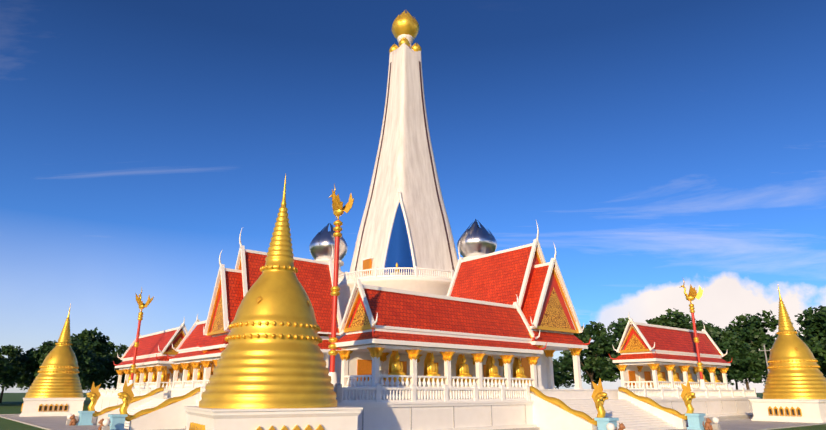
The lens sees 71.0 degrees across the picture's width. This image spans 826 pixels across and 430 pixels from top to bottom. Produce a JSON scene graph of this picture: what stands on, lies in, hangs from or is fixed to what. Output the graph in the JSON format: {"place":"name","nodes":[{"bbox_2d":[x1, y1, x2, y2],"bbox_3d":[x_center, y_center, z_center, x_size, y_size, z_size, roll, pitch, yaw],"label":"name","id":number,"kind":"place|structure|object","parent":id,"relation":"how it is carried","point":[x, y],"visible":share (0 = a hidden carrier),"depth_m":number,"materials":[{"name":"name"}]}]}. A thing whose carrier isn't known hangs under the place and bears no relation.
{"place":"outdoors","nodes":[
{"label":"outdoors","id":0,"kind":"place"},
{"bbox_2d":[335,10,457,382],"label":"tower","id":1,"kind":"structure","parent":0,"point":[405,240],"depth_m":77.99,"materials":[{"name":"white paint"}]},
{"bbox_2d":[0,414,825,429],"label":"pavement","id":2,"kind":"structure","parent":0,"point":[51,422],"depth_m":58.62,"materials":[{"name":"stone"}]},
{"bbox_2d":[19,304,84,416],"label":"stupa","id":3,"kind":"object","parent":2,"relation":"on","point":[55,389],"visible":1,"depth_m":80.94,"materials":[{"name":"gold paint"}]},
{"bbox_2d":[66,380,200,429],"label":"stairs","id":4,"kind":"structure","parent":2,"relation":"on","point":[148,411],"depth_m":52.05,"materials":[{"name":"white paint"}]},
{"bbox_2d":[184,175,362,429],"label":"stupa","id":5,"kind":"object","parent":2,"relation":"on","point":[270,371],"visible":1,"depth_m":29.49,"materials":[{"name":"gold paint"}]},
{"bbox_2d":[94,383,759,429],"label":"platform","id":6,"kind":"structure","parent":2,"relation":"on","point":[445,407],"depth_m":44.39,"materials":[{"name":"white paint"}]},
{"bbox_2d":[128,290,153,386],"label":"pole","id":7,"kind":"object","parent":6,"relation":"on","point":[141,304],"visible":0.94,"depth_m":74.09,"materials":[{"name":"red metal"}]},
{"bbox_2d":[113,318,190,389],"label":"hall","id":8,"kind":"structure","parent":6,"relation":"on","point":[154,349],"depth_m":75.78,"materials":[{"name":"red tile"}]},
{"bbox_2d":[128,367,168,387],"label":"buddha statues","id":9,"kind":"object","parent":8,"relation":"in","point":[163,377],"visible":0.48,"depth_m":75.16,"materials":[{"name":"gold metal"}]},
{"bbox_2d":[167,315,229,389],"bbox_3d":[-20.675,14.681,62.543,16.042,9.798,17.043,-1,-17,2],"label":"pavilion","id":10,"kind":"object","parent":6,"relation":"on","point":[187,356],"visible":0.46,"depth_m":63.84,"materials":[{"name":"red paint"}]},
{"bbox_2d":[181,363,214,383],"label":"buddha statues","id":11,"kind":"object","parent":10,"relation":"in","point":[199,376],"visible":0.19,"depth_m":63.51,"materials":[{"name":"gold metal"}]},
{"bbox_2d":[196,227,343,386],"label":"temple hall","id":12,"kind":"structure","parent":6,"relation":"on","point":[232,287],"depth_m":62.42,"materials":[{"name":"red tile"}]},
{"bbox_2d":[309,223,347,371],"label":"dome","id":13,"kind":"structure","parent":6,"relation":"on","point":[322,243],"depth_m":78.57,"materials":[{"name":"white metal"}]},
{"bbox_2d":[328,184,353,384],"bbox_3d":[-5.869,5.139,46.303,2.096,16.752,2.143,5,-18,-16],"label":"pole","id":14,"kind":"object","parent":6,"relation":"on","point":[339,209],"visible":0.85,"depth_m":46.39,"materials":[{"name":"red metal"}]},
{"bbox_2d":[328,269,546,388],"bbox_3d":[2.832,10.606,49.216,18.690,9.798,17.498,-1,-17,2],"label":"hall","id":15,"kind":"object","parent":6,"relation":"on","point":[379,325],"visible":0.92,"depth_m":46.53,"materials":[{"name":"red tile"}]},
{"bbox_2d":[383,350,528,385],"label":"buddha statues","id":16,"kind":"object","parent":15,"relation":"in","point":[430,367],"visible":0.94,"depth_m":47.54,"materials":[{"name":"gold metal"}]},
{"bbox_2d":[457,220,496,258],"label":"dome","id":17,"kind":"structure","parent":6,"relation":"on","point":[475,239],"depth_m":76.85,"materials":[{"name":"white metal"}]},
{"bbox_2d":[447,221,590,388],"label":"temple hall","id":18,"kind":"structure","parent":6,"relation":"on","point":[530,278],"depth_m":58.15,"materials":[{"name":"red tile"}]},
{"bbox_2d":[609,314,731,389],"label":"hall","id":19,"kind":"structure","parent":6,"relation":"on","point":[645,350],"depth_m":69.86,"materials":[{"name":"red tile"}]},
{"bbox_2d":[652,366,721,386],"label":"buddha statues","id":20,"kind":"object","parent":19,"relation":"in","point":[661,378],"visible":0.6,"depth_m":70.06,"materials":[{"name":"gold metal"}]},
{"bbox_2d":[679,277,706,388],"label":"pole","id":21,"kind":"object","parent":6,"relation":"on","point":[693,294],"visible":0.96,"depth_m":71.29,"materials":[{"name":"red metal"}]},
{"bbox_2d":[530,378,720,429],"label":"stairs","id":22,"kind":"structure","parent":2,"relation":"on","point":[628,410],"depth_m":49.84,"materials":[{"name":"white paint"}]},
{"bbox_2d":[748,286,825,422],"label":"stupa","id":23,"kind":"object","parent":2,"relation":"on","point":[795,388],"visible":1,"depth_m":65.34,"materials":[{"name":"gold paint"}]},
{"bbox_2d":[0,393,825,429],"bbox_3d":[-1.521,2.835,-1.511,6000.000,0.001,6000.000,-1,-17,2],"label":"ground","id":24,"kind":"structure","parent":0,"point":[11,403],"depth_m":98.58,"materials":[{"name":"green plant"}]},
{"bbox_2d":[0,348,20,385],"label":"tree","id":25,"kind":"object","parent":24,"relation":"on","point":[9,370],"visible":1,"depth_m":135.98,"materials":[{"name":"green plant"}]},
{"bbox_2d":[0,345,29,402],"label":"tree","id":26,"kind":"object","parent":24,"relation":"on","point":[11,351],"visible":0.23,"depth_m":179.56,"materials":[{"name":"green plant"}]},
{"bbox_2d":[6,341,55,385],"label":"tree","id":27,"kind":"object","parent":24,"relation":"on","point":[30,358],"visible":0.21,"depth_m":143.70,"materials":[{"name":"green plant"}]},
{"bbox_2d":[16,340,56,389],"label":"tree","id":28,"kind":"object","parent":24,"relation":"on","point":[20,385],"depth_m":175.54,"materials":[{"name":"green plant"}]},
{"bbox_2d":[33,339,104,388],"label":"tree","id":29,"kind":"object","parent":24,"relation":"on","point":[83,359],"visible":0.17,"depth_m":127.53,"materials":[{"name":"green plant"}]},
{"bbox_2d":[32,337,105,386],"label":"tree","id":30,"kind":"object","parent":24,"relation":"on","point":[74,339],"depth_m":146.74,"materials":[{"name":"green plant"}]},
{"bbox_2d":[75,340,101,388],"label":"tree","id":31,"kind":"object","parent":24,"relation":"on","point":[94,375],"visible":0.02,"depth_m":132.52,"materials":[{"name":"green plant"}]},
{"bbox_2d":[71,327,118,383],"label":"tree","id":32,"kind":"object","parent":24,"relation":"on","point":[99,342],"visible":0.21,"depth_m":163.91,"materials":[{"name":"green plant"}]},
{"bbox_2d":[84,350,120,391],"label":"tree","id":33,"kind":"object","parent":24,"relation":"on","point":[110,385],"visible":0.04,"depth_m":173.69,"materials":[{"name":"green plant"}]},
{"bbox_2d":[88,343,130,386],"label":"tree","id":34,"kind":"object","parent":24,"relation":"on","point":[109,362],"visible":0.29,"depth_m":137.73,"materials":[{"name":"green plant"}]},
{"bbox_2d":[553,361,561,385],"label":"tree","id":35,"kind":"object","parent":24,"relation":"on","point":[555,376],"visible":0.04,"depth_m":169.85,"materials":[{"name":"green plant"}]},
{"bbox_2d":[553,361,573,388],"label":"tree","id":36,"kind":"object","parent":24,"relation":"on","point":[563,383],"visible":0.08,"depth_m":181.78,"materials":[{"name":"green plant"}]},
{"bbox_2d":[553,321,620,388],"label":"tree","id":37,"kind":"object","parent":24,"relation":"on","point":[598,347],"visible":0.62,"depth_m":160.08,"materials":[{"name":"green plant"}]},
{"bbox_2d":[587,318,630,382],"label":"tree","id":38,"kind":"object","parent":24,"relation":"on","point":[619,327],"visible":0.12,"depth_m":169.15,"materials":[{"name":"green plant"}]},
{"bbox_2d":[645,308,699,330],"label":"tree","id":39,"kind":"object","parent":24,"relation":"on","point":[664,320],"visible":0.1,"depth_m":166.66,"materials":[{"name":"green plant"}]},
{"bbox_2d":[673,314,714,330],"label":"tree","id":40,"kind":"object","parent":24,"relation":"on","point":[699,323],"visible":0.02,"depth_m":171.72,"materials":[{"name":"green plant"}]},
{"bbox_2d":[696,325,755,384],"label":"tree","id":41,"kind":"object","parent":24,"relation":"on","point":[718,336],"visible":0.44,"depth_m":120.34,"materials":[{"name":"green plant"}]},
{"bbox_2d":[700,326,766,382],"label":"tree","id":42,"kind":"object","parent":24,"relation":"on","point":[758,374],"visible":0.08,"depth_m":126.24,"materials":[{"name":"green plant"}]},
{"bbox_2d":[703,338,768,389],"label":"tree","id":43,"kind":"object","parent":24,"relation":"on","point":[754,354],"visible":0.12,"depth_m":126.89,"materials":[{"name":"green plant"}]},
{"bbox_2d":[725,326,775,392],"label":"tree","id":44,"kind":"object","parent":24,"relation":"on","point":[761,336],"visible":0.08,"depth_m":170.43,"materials":[{"name":"green plant"}]},
{"bbox_2d":[728,310,800,380],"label":"tree","id":45,"kind":"object","parent":24,"relation":"on","point":[753,325],"visible":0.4,"depth_m":169.85,"materials":[{"name":"green plant"}]},
{"bbox_2d":[759,345,770,372],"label":"utility pole","id":46,"kind":"object","parent":24,"relation":"on","point":[764,350],"visible":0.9,"depth_m":87.38,"materials":[{"name":"grey metal"}]},
{"bbox_2d":[771,305,825,377],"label":"tree","id":47,"kind":"object","parent":24,"relation":"on","point":[814,326],"visible":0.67,"depth_m":113.74,"materials":[{"name":"green plant"}]},
{"bbox_2d":[0,0,825,392],"label":"sky","id":48,"kind":"structure","parent":0,"point":[655,144],"materials":[{"name":"blue"}]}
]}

